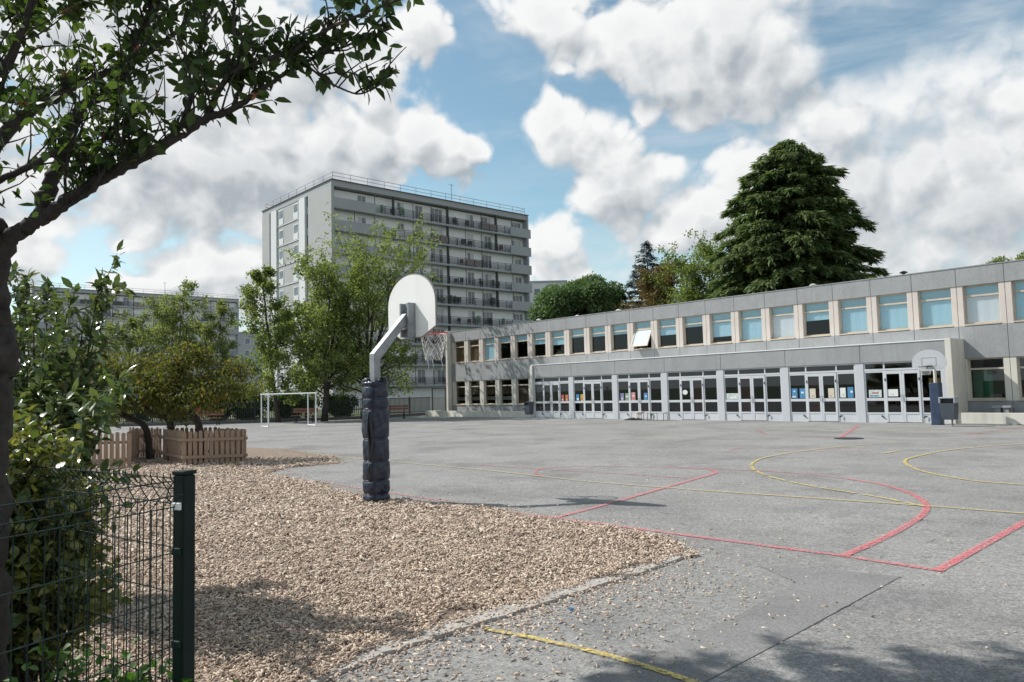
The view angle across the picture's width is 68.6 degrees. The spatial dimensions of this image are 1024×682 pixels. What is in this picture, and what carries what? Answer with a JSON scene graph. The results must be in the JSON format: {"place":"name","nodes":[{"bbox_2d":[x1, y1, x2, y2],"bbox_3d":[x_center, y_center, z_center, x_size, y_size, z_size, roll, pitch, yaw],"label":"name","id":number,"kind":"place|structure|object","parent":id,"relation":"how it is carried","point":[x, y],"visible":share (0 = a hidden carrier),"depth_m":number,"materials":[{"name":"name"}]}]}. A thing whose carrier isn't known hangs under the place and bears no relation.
{"place":"outdoors","nodes":[
{"label":"outdoors","id":0,"kind":"place"},
{"bbox_2d":[115,408,359,422],"bbox_3d":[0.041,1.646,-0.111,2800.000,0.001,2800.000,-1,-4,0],"label":"ground","id":1,"kind":"structure","parent":0,"point":[319,412],"depth_m":66.02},
{"bbox_2d":[83,308,171,369],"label":"pale tree","id":2,"kind":"object","parent":1,"relation":"on","point":[140,336],"visible":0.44,"depth_m":57.98,"materials":[{"name":"green plant"}]},
{"bbox_2d":[18,283,238,399],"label":"apartment block","id":3,"kind":"structure","parent":1,"relation":"on","point":[124,302],"depth_m":175.15,"materials":[{"name":"grey"}]},
{"bbox_2d":[117,276,224,419],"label":"pale tree","id":4,"kind":"object","parent":1,"relation":"on","point":[167,315],"visible":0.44,"depth_m":61.84,"materials":[{"name":"green plant"}]},
{"bbox_2d":[183,297,239,419],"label":"pale tree","id":5,"kind":"object","parent":1,"relation":"on","point":[208,332],"visible":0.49,"depth_m":60.13,"materials":[{"name":"green plant"}]},
{"bbox_2d":[219,382,271,419],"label":"bush","id":6,"kind":"object","parent":1,"relation":"on","point":[248,411],"visible":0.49,"depth_m":52.26,"materials":[{"name":"green plant"}]},
{"bbox_2d":[62,397,430,426],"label":"metal railing","id":7,"kind":"object","parent":1,"relation":"on","point":[232,421],"visible":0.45,"depth_m":49.31,"materials":[{"name":"black"}]},
{"bbox_2d":[237,331,262,387],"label":"apartment block","id":8,"kind":"structure","parent":1,"relation":"on","point":[246,346],"depth_m":175.39,"materials":[{"name":"white paint"}]},
{"bbox_2d":[260,384,317,418],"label":"bush","id":9,"kind":"object","parent":1,"relation":"on","point":[285,410],"visible":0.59,"depth_m":52.35,"materials":[{"name":"green plant"}]},
{"bbox_2d":[261,285,355,417],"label":"broadleaf tree","id":10,"kind":"object","parent":1,"relation":"on","point":[306,328],"visible":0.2,"depth_m":55.41,"materials":[{"name":"green plant"}]},
{"bbox_2d":[320,387,357,416],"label":"bush","id":11,"kind":"object","parent":1,"relation":"on","point":[347,406],"visible":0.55,"depth_m":54.38,"materials":[{"name":"green plant"}]},
{"bbox_2d":[261,172,532,409],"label":"apartment block","id":12,"kind":"structure","parent":1,"relation":"on","point":[480,256],"depth_m":101.64,"materials":[{"name":"grey"}]},
{"bbox_2d":[388,397,446,413],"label":"metal fence","id":13,"kind":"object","parent":1,"relation":"on","point":[435,403],"depth_m":64.05,"materials":[{"name":"metal"}]},
{"bbox_2d":[530,280,566,320],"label":"apartment block","id":14,"kind":"structure","parent":1,"relation":"on","point":[537,286],"depth_m":151.04,"materials":[{"name":"white paint"}]},
{"bbox_2d":[526,271,631,321],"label":"round tree","id":15,"kind":"object","parent":1,"relation":"on","point":[589,294],"visible":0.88,"depth_m":75.41,"materials":[{"name":"green plant"}]},
{"bbox_2d":[621,240,673,308],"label":"blue spruce","id":16,"kind":"object","parent":1,"relation":"on","point":[646,244],"visible":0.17,"depth_m":76.47,"materials":[{"name":"green plant"}]},
{"bbox_2d":[615,258,686,310],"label":"rusty tree","id":17,"kind":"object","parent":1,"relation":"on","point":[647,291],"visible":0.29,"depth_m":69.11,"materials":[{"name":"green plant"}]},
{"bbox_2d":[639,219,735,305],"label":"light green tree","id":18,"kind":"object","parent":1,"relation":"on","point":[692,277],"visible":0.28,"depth_m":65.36,"materials":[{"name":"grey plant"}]},
{"bbox_2d":[704,138,891,299],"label":"cedar tree","id":19,"kind":"object","parent":1,"relation":"on","point":[792,227],"visible":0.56,"depth_m":56.07,"materials":[{"name":"green plant"}]},
{"bbox_2d":[0,0,1023,331],"label":"sky","id":20,"kind":"structure","parent":0,"point":[616,126],"materials":[{"name":"blue"}]},
{"bbox_2d":[90,415,1023,681],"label":"playground asphalt","id":21,"kind":"structure","parent":0,"point":[877,647],"depth_m":9.13,"materials":[{"name":"asphalt"}]},
{"bbox_2d":[232,262,322,422],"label":"slim tree","id":22,"kind":"object","parent":21,"relation":"on","point":[262,282],"visible":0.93,"depth_m":48.37,"materials":[{"name":"green plant"}]},
{"bbox_2d":[260,392,316,426],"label":"football goal","id":23,"kind":"object","parent":21,"relation":"on","point":[291,393],"visible":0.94,"depth_m":41.45,"materials":[{"name":"white paint"}]},
{"bbox_2d":[274,248,372,420],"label":"multi stem tree","id":24,"kind":"object","parent":21,"relation":"on","point":[325,374],"visible":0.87,"depth_m":48.28,"materials":[{"name":"green plant"}]},
{"bbox_2d":[288,649,381,681],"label":"flat kerb","id":25,"kind":"structure","parent":21,"relation":"on","point":[377,654],"depth_m":4.44,"materials":[{"name":"concrete"}]},
{"bbox_2d":[278,202,443,419],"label":"multi stem tree","id":26,"kind":"object","parent":21,"relation":"on","point":[378,306],"visible":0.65,"depth_m":49.88,"materials":[{"name":"green plant"}]},
{"bbox_2d":[371,621,471,654],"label":"flat kerb","id":27,"kind":"structure","parent":21,"relation":"on","point":[385,649],"depth_m":4.87,"materials":[{"name":"concrete"}]},
{"bbox_2d":[426,410,530,417],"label":"planter","id":28,"kind":"object","parent":21,"relation":"on","point":[509,414],"visible":0.78,"depth_m":49.18,"materials":[{"name":"concrete"}]},
{"bbox_2d":[456,588,576,626],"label":"flat kerb","id":29,"kind":"structure","parent":21,"relation":"on","point":[511,607],"depth_m":5.48,"materials":[{"name":"concrete"}]},
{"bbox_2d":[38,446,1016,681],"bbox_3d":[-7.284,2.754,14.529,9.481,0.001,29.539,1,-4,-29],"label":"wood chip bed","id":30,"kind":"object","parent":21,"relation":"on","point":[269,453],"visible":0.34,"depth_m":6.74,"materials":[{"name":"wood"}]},
{"bbox_2d":[7,240,144,508],"bbox_3d":[-3.864,0.582,6.307,1.238,3.061,3.647,2,-5,-41],"label":"laurel shrub","id":31,"kind":"object","parent":30,"relation":"on","point":[50,365],"visible":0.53,"depth_m":5.95,"materials":[{"name":"green plant"}]},
{"bbox_2d":[28,349,154,458],"bbox_3d":[-11.733,1.668,20.813,3.936,3.295,3.000,-2,-4,14],"label":"bronze tree","id":32,"kind":"object","parent":30,"relation":"on","point":[142,424],"visible":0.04,"depth_m":20.63,"materials":[{"name":"plant"}]},
{"bbox_2d":[89,432,131,467],"bbox_3d":[-9.942,2.619,17.990,1.514,0.842,0.063,0,-4,-14],"label":"picket fence","id":33,"kind":"object","parent":30,"relation":"on","point":[117,442],"visible":0.37,"depth_m":18.07,"materials":[{"name":"wood"}]},
{"bbox_2d":[126,428,140,463],"bbox_3d":[-10.035,2.757,19.928,0.063,0.834,2.720,0,-4,-21],"label":"picket fence","id":34,"kind":"object","parent":30,"relation":"on","point":[136,436],"visible":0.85,"depth_m":20.09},
{"bbox_2d":[89,342,186,460],"bbox_3d":[-10.036,1.619,20.116,3.150,3.211,2.488,-1,-4,0],"label":"bronze tree","id":35,"kind":"object","parent":30,"relation":"on","point":[144,406],"visible":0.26,"depth_m":19.77,"materials":[{"name":"green plant"}]},
{"bbox_2d":[129,427,162,456],"bbox_3d":[-10.346,2.850,21.186,1.450,0.833,0.063,-4,-4,30],"label":"picket fence","id":36,"kind":"object","parent":30,"relation":"on","point":[156,434],"visible":0.48,"depth_m":20.95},
{"bbox_2d":[161,428,184,462],"bbox_3d":[-8.700,2.678,19.240,0.063,0.832,2.090,2,-5,-38],"label":"picket fence","id":37,"kind":"object","parent":30,"relation":"on","point":[173,441],"visible":0.92,"depth_m":19.20,"materials":[{"name":"wood"}]},
{"bbox_2d":[166,469,196,681],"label":"fence post","id":38,"kind":"object","parent":30,"relation":"on","point":[184,587],"visible":0.94,"depth_m":2.93,"materials":[{"name":"green metal"}]},
{"bbox_2d":[0,476,183,681],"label":"wire fence","id":39,"kind":"object","parent":38,"relation":"attached to","point":[101,570],"visible":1,"depth_m":2.59,"materials":[{"name":"green metal"}]},
{"bbox_2d":[21,463,172,681],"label":"wire fence","id":40,"kind":"object","parent":38,"relation":"attached to","point":[107,535],"visible":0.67,"depth_m":3.31,"materials":[{"name":"green metal"}]},
{"bbox_2d":[176,427,214,455],"bbox_3d":[-8.634,2.741,20.223,1.292,0.834,0.063,-1,-4,-9],"label":"picket fence","id":41,"kind":"object","parent":30,"relation":"on","point":[192,429],"visible":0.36,"depth_m":20.27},
{"bbox_2d":[114,335,277,461],"bbox_3d":[-8.089,1.484,19.414,3.830,3.278,2.939,-3,-4,18],"label":"bronze tree","id":42,"kind":"object","parent":30,"relation":"on","point":[179,401],"visible":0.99,"depth_m":19.10,"materials":[{"name":"green plant"}]},
{"bbox_2d":[183,429,244,463],"bbox_3d":[-7.339,2.601,18.491,1.492,0.816,0.063,-1,-4,-8],"label":"picket fence","id":43,"kind":"object","parent":30,"relation":"on","point":[216,456],"visible":0.93,"depth_m":18.49,"materials":[{"name":"wood"}]},
{"bbox_2d":[215,427,247,460],"bbox_3d":[-7.276,2.655,19.404,0.063,0.827,2.168,2,-5,-41],"label":"picket fence","id":44,"kind":"object","parent":30,"relation":"on","point":[230,430],"visible":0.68,"depth_m":19.09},
{"bbox_2d":[361,274,446,502],"bbox_3d":[-1.657,0.680,11.787,1.354,3.517,1.152,-1,-4,-8],"label":"basketball hoop","id":45,"kind":"object","parent":30,"relation":"on","point":[412,308],"visible":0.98,"depth_m":11.36,"materials":[{"name":"grey"}]},
{"bbox_2d":[483,627,700,681],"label":"yellow court line","id":46,"kind":"object","parent":21,"relation":"on","point":[650,667],"visible":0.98,"depth_m":4.51,"materials":[{"name":"paint"}]},
{"bbox_2d":[564,568,646,593],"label":"flat kerb","id":47,"kind":"structure","parent":21,"relation":"on","point":[593,581],"depth_m":6.22,"materials":[{"name":"concrete"}]},
{"bbox_2d":[553,469,717,517],"bbox_3d":[2.314,2.342,11.903,0.417,0.001,6.098,-4,-5,32],"label":"red court line","id":48,"kind":"object","parent":21,"relation":"on","point":[715,472],"visible":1,"depth_m":11.30,"materials":[{"name":"paint"}]},
{"bbox_2d":[633,553,692,570],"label":"flat kerb","id":49,"kind":"structure","parent":21,"relation":"on","point":[667,561],"depth_m":6.78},
{"bbox_2d":[445,259,1023,423],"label":"school building","id":50,"kind":"structure","parent":21,"relation":"on","point":[762,354],"depth_m":35.54,"materials":[{"name":"grey"}]},
{"bbox_2d":[453,341,464,363],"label":"window","id":51,"kind":"structure","parent":50,"relation":"in","point":[459,347],"depth_m":53.49,"materials":[{"name":"brown glass"}]},
{"bbox_2d":[468,339,478,362],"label":"window","id":52,"kind":"structure","parent":50,"relation":"in","point":[474,345],"depth_m":52.26,"materials":[{"name":"brown glass"}]},
{"bbox_2d":[484,338,494,360],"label":"window","id":53,"kind":"structure","parent":50,"relation":"in","point":[489,342],"depth_m":51.00,"materials":[{"name":"blue glass"}]},
{"bbox_2d":[483,380,495,404],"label":"window","id":54,"kind":"structure","parent":50,"relation":"in","point":[490,389],"depth_m":50.86,"materials":[{"name":"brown wood"}]},
{"bbox_2d":[499,379,511,404],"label":"window","id":55,"kind":"structure","parent":50,"relation":"in","point":[507,389],"depth_m":49.63,"materials":[{"name":"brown wood"}]},
{"bbox_2d":[516,378,528,404],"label":"window","id":56,"kind":"structure","parent":50,"relation":"in","point":[524,390],"depth_m":48.42,"materials":[{"name":"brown wood"}]},
{"bbox_2d":[551,330,564,356],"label":"window","id":57,"kind":"structure","parent":50,"relation":"in","point":[557,336],"depth_m":46.11,"materials":[{"name":"blue glass"}]},
{"bbox_2d":[569,328,584,354],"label":"window","id":58,"kind":"structure","parent":50,"relation":"in","point":[575,333],"depth_m":44.91,"materials":[{"name":"blue glass"}]},
{"bbox_2d":[583,382,592,417],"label":"door","id":59,"kind":"structure","parent":50,"relation":"in","point":[588,414],"depth_m":42.00,"materials":[{"name":"metal"}]},
{"bbox_2d":[589,326,605,353],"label":"window","id":60,"kind":"structure","parent":50,"relation":"in","point":[597,331],"depth_m":43.70,"materials":[{"name":"blue glass"}]},
{"bbox_2d":[592,381,602,417],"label":"door","id":61,"kind":"structure","parent":50,"relation":"in","point":[596,414],"depth_m":41.47,"materials":[{"name":"metal"}]},
{"bbox_2d":[602,381,613,418],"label":"side window","id":62,"kind":"structure","parent":50,"relation":"in","point":[606,414],"depth_m":40.98,"materials":[{"name":"metal"}]},
{"bbox_2d":[611,323,627,351],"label":"window","id":63,"kind":"structure","parent":50,"relation":"in","point":[617,329],"depth_m":42.44,"materials":[{"name":"blue glass"}]},
{"bbox_2d":[617,380,629,418],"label":"side window","id":64,"kind":"structure","parent":50,"relation":"in","point":[622,414],"depth_m":40.14,"materials":[{"name":"metal"}]},
{"bbox_2d":[629,380,639,417],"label":"door","id":65,"kind":"structure","parent":50,"relation":"in","point":[632,413],"depth_m":39.59,"materials":[{"name":"metal"}]},
{"bbox_2d":[630,321,651,349],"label":"window","id":66,"kind":"structure","parent":50,"relation":"in","point":[642,333],"depth_m":40.99,"materials":[{"name":"white glass"}]},
{"bbox_2d":[639,379,650,418],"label":"door","id":67,"kind":"structure","parent":50,"relation":"in","point":[641,401],"depth_m":39.00,"materials":[{"name":"metal"}]},
{"bbox_2d":[649,379,662,419],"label":"side window","id":68,"kind":"structure","parent":50,"relation":"in","point":[656,415],"depth_m":38.54,"materials":[{"name":"metal"}]},
{"bbox_2d":[657,318,676,348],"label":"window","id":69,"kind":"structure","parent":50,"relation":"in","point":[666,326],"depth_m":39.96,"materials":[{"name":"blue glass"}]},
{"bbox_2d":[667,378,682,419],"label":"side window","id":70,"kind":"structure","parent":50,"relation":"in","point":[672,415],"depth_m":37.67,"materials":[{"name":"metal"}]},
{"bbox_2d":[680,378,692,419],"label":"door","id":71,"kind":"structure","parent":50,"relation":"in","point":[685,415],"depth_m":37.10,"materials":[{"name":"metal"}]},
{"bbox_2d":[683,315,702,346],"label":"window","id":72,"kind":"structure","parent":50,"relation":"in","point":[690,321],"depth_m":38.76,"materials":[{"name":"blue glass"}]},
{"bbox_2d":[691,377,704,419],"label":"door","id":73,"kind":"structure","parent":50,"relation":"in","point":[696,415],"depth_m":36.57,"materials":[{"name":"metal"}]},
{"bbox_2d":[703,377,718,419],"bbox_3d":[9.555,2.762,36.033,0.138,2.074,0.800,2,-5,-41],"label":"door","id":74,"kind":"structure","parent":50,"relation":"in","point":[708,415],"depth_m":36.09,"materials":[{"name":"metal"}]},
{"bbox_2d":[710,312,731,344],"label":"window","id":75,"kind":"structure","parent":50,"relation":"in","point":[720,322],"depth_m":37.49,"materials":[{"name":"blue glass"}]},
{"bbox_2d":[724,376,740,420],"bbox_3d":[10.309,2.686,35.182,0.138,2.074,0.800,2,-5,-41],"label":"door","id":76,"kind":"structure","parent":50,"relation":"in","point":[735,416],"depth_m":35.21,"materials":[{"name":"metal"}]},
{"bbox_2d":[738,376,752,419],"bbox_3d":[10.786,2.633,34.626,0.124,2.040,0.665,2,-5,-41],"label":"door","id":77,"kind":"structure","parent":50,"relation":"in","point":[743,415],"depth_m":34.63,"materials":[{"name":"metal"}]},
{"bbox_2d":[739,309,762,342],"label":"window","id":78,"kind":"structure","parent":50,"relation":"in","point":[750,320],"depth_m":36.24,"materials":[{"name":"blue glass"}]},
{"bbox_2d":[723,367,780,375],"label":"transom window","id":79,"kind":"structure","parent":50,"relation":"in","point":[764,368],"depth_m":34.47,"materials":[{"name":"metal"}]},
{"bbox_2d":[751,375,766,420],"bbox_3d":[11.231,2.588,34.121,0.124,2.040,0.665,2,-5,-41],"label":"door","id":80,"kind":"structure","parent":50,"relation":"in","point":[756,415],"depth_m":34.10,"materials":[{"name":"metal"}]},
{"bbox_2d":[765,374,782,420],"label":"side window","id":81,"kind":"structure","parent":50,"relation":"in","point":[771,416],"depth_m":33.61,"materials":[{"name":"metal"}]},
{"bbox_2d":[770,305,794,339],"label":"window","id":82,"kind":"structure","parent":50,"relation":"in","point":[782,317],"depth_m":35.01,"materials":[{"name":"blue glass"}]},
{"bbox_2d":[788,373,807,420],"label":"side window","id":83,"kind":"structure","parent":50,"relation":"in","point":[795,416],"depth_m":32.75,"materials":[{"name":"metal"}]},
{"bbox_2d":[806,373,822,420],"bbox_3d":[12.959,2.412,32.174,0.124,2.040,0.665,2,-5,-41],"label":"door","id":84,"kind":"structure","parent":50,"relation":"in","point":[812,416],"depth_m":32.16,"materials":[{"name":"metal"}]},
{"bbox_2d":[803,301,829,337],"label":"window","id":85,"kind":"structure","parent":50,"relation":"in","point":[819,310],"depth_m":33.82,"materials":[{"name":"blue glass"}]},
{"bbox_2d":[788,363,854,373],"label":"transom window","id":86,"kind":"structure","parent":50,"relation":"in","point":[835,365],"depth_m":31.98,"materials":[{"name":"metal"}]},
{"bbox_2d":[821,373,838,420],"bbox_3d":[13.402,2.368,31.677,0.124,2.040,0.665,2,-5,-41],"label":"door","id":87,"kind":"structure","parent":50,"relation":"in","point":[827,416],"depth_m":31.67,"materials":[{"name":"metal"}]},
{"bbox_2d":[836,372,857,421],"bbox_3d":[13.898,2.322,31.137,0.138,2.074,0.800,2,-5,-41],"label":"side window","id":88,"kind":"structure","parent":50,"relation":"in","point":[843,416],"depth_m":31.15,"materials":[{"name":"metal"}]},
{"bbox_2d":[839,297,867,334],"bbox_3d":[14.772,-1.070,32.458,0.273,1.554,1.236,2,-5,-41],"label":"window","id":89,"kind":"structure","parent":50,"relation":"in","point":[853,312],"depth_m":32.55,"materials":[{"name":"blue glass"}]},
{"bbox_2d":[864,371,887,422],"bbox_3d":[14.655,2.245,30.282,0.138,2.074,0.800,2,-5,-41],"label":"side window","id":90,"kind":"structure","parent":50,"relation":"in","point":[870,416],"depth_m":30.30,"materials":[{"name":"metal"}]},
{"bbox_2d":[863,361,914,370],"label":"transom window","id":91,"kind":"structure","parent":50,"relation":"in","point":[883,363],"depth_m":30.05,"materials":[{"name":"metal"}]},
{"bbox_2d":[877,293,908,331],"bbox_3d":[15.858,-1.180,31.233,0.273,1.554,1.236,2,-5,-41],"label":"window","id":92,"kind":"structure","parent":50,"relation":"in","point":[892,308],"depth_m":31.33,"materials":[{"name":"blue glass"}]},
{"bbox_2d":[884,370,903,421],"bbox_3d":[15.130,2.193,29.730,0.124,2.040,0.665,2,-5,-41],"label":"door","id":93,"kind":"structure","parent":50,"relation":"in","point":[891,416],"depth_m":29.71,"materials":[{"name":"metal"}]},
{"bbox_2d":[901,370,922,422],"bbox_3d":[15.574,2.147,29.229,0.124,2.040,0.665,2,-5,-41],"label":"door","id":94,"kind":"structure","parent":50,"relation":"in","point":[908,416],"depth_m":29.20,"materials":[{"name":"metal"}]},
{"bbox_2d":[920,369,944,422],"bbox_3d":[16.070,2.101,28.689,0.138,2.074,0.800,2,-5,-41],"label":"side window","id":95,"kind":"structure","parent":50,"relation":"in","point":[926,416],"depth_m":28.88,"materials":[{"name":"metal"}]},
{"bbox_2d":[919,288,952,328],"bbox_3d":[16.944,-1.290,30.009,0.273,1.554,1.236,2,-5,-41],"label":"window","id":96,"kind":"structure","parent":50,"relation":"in","point":[935,305],"depth_m":30.10,"materials":[{"name":"blue glass"}]},
{"bbox_2d":[964,283,1000,325],"bbox_3d":[18.030,-1.400,28.785,0.273,1.554,1.236,2,-5,-41],"label":"window","id":97,"kind":"structure","parent":50,"relation":"in","point":[982,305],"depth_m":28.87,"materials":[{"name":"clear glass"}]},
{"bbox_2d":[968,357,1005,400],"bbox_3d":[18.233,1.464,28.708,0.625,1.630,1.236,2,-5,-41],"label":"window","id":98,"kind":"structure","parent":50,"relation":"in","point":[983,380],"depth_m":29.01,"materials":[{"name":"green"}]},
{"bbox_2d":[1012,280,1023,321],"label":"window","id":99,"kind":"structure","parent":50,"relation":"in","point":[1018,286],"depth_m":27.97,"materials":[{"name":"blue glass"}]},
{"bbox_2d":[535,514,936,570],"bbox_3d":[1.973,2.089,8.023,0.135,0.001,4.761,2,-5,-45],"label":"red court line","id":100,"kind":"object","parent":21,"relation":"on","point":[763,545],"visible":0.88,"depth_m":7.47,"materials":[{"name":"paint"}]},
{"bbox_2d":[573,566,899,681],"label":"asphalt repair","id":101,"kind":"structure","parent":21,"relation":"on","point":[743,639],"depth_m":4.95,"materials":[{"name":"asphalt"}]},
{"bbox_2d":[750,442,924,505],"bbox_3d":[6.550,2.469,15.397,3.000,0.001,11.583,-3,-4,27],"label":"yellow court line","id":102,"kind":"object","parent":21,"relation":"on","point":[752,463],"visible":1,"depth_m":12.63,"materials":[{"name":"paint"}]},
{"bbox_2d":[839,479,930,555],"bbox_3d":[4.783,2.122,9.567,1.021,0.001,6.195,-3,-4,24],"label":"red court line","id":103,"kind":"object","parent":21,"relation":"on","point":[893,531],"visible":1,"depth_m":8.28,"materials":[{"name":"paint"}]},
{"bbox_2d":[912,350,946,424],"bbox_3d":[15.231,1.687,27.257,1.055,2.750,1.340,-2,-4,11],"label":"basketball hoop","id":104,"kind":"object","parent":21,"relation":"on","point":[925,360],"visible":0.86,"depth_m":27.40,"materials":[{"name":"blue"}]},
{"bbox_2d":[938,397,958,425],"bbox_3d":[15.412,2.488,26.428,0.468,1.030,0.525,2,-5,-41],"label":"litter bin","id":105,"kind":"object","parent":21,"relation":"on","point":[949,407],"visible":0.99,"depth_m":26.30,"materials":[{"name":"grey"}]},
{"bbox_2d":[934,521,1023,570],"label":"red court line","id":106,"kind":"object","parent":21,"relation":"on","point":[978,547],"visible":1,"depth_m":7.07,"materials":[{"name":"paint"}]},
{"bbox_2d":[957,412,1023,423],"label":"wall","id":107,"kind":"structure","parent":21,"relation":"on","point":[987,418],"depth_m":27.20,"materials":[{"name":"concrete"}]},
{"label":"planting soil","id":108,"kind":"structure","parent":0,"visible":0},
{"bbox_2d":[5,390,133,681],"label":"variegated shrub","id":109,"kind":"object","parent":108,"relation":"on","point":[23,474],"visible":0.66,"depth_m":3.73,"materials":[{"name":"green plant"}]},
{"bbox_2d":[4,638,238,681],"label":"weeds","id":110,"kind":"object","parent":108,"relation":"on","point":[131,676],"visible":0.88,"depth_m":3.00,"materials":[{"name":"green plant"}]},
{"bbox_2d":[0,0,424,681],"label":"cherry tree","id":111,"kind":"object","parent":108,"relation":"on","point":[66,142],"visible":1,"depth_m":3.15,"materials":[{"name":"green plant"}]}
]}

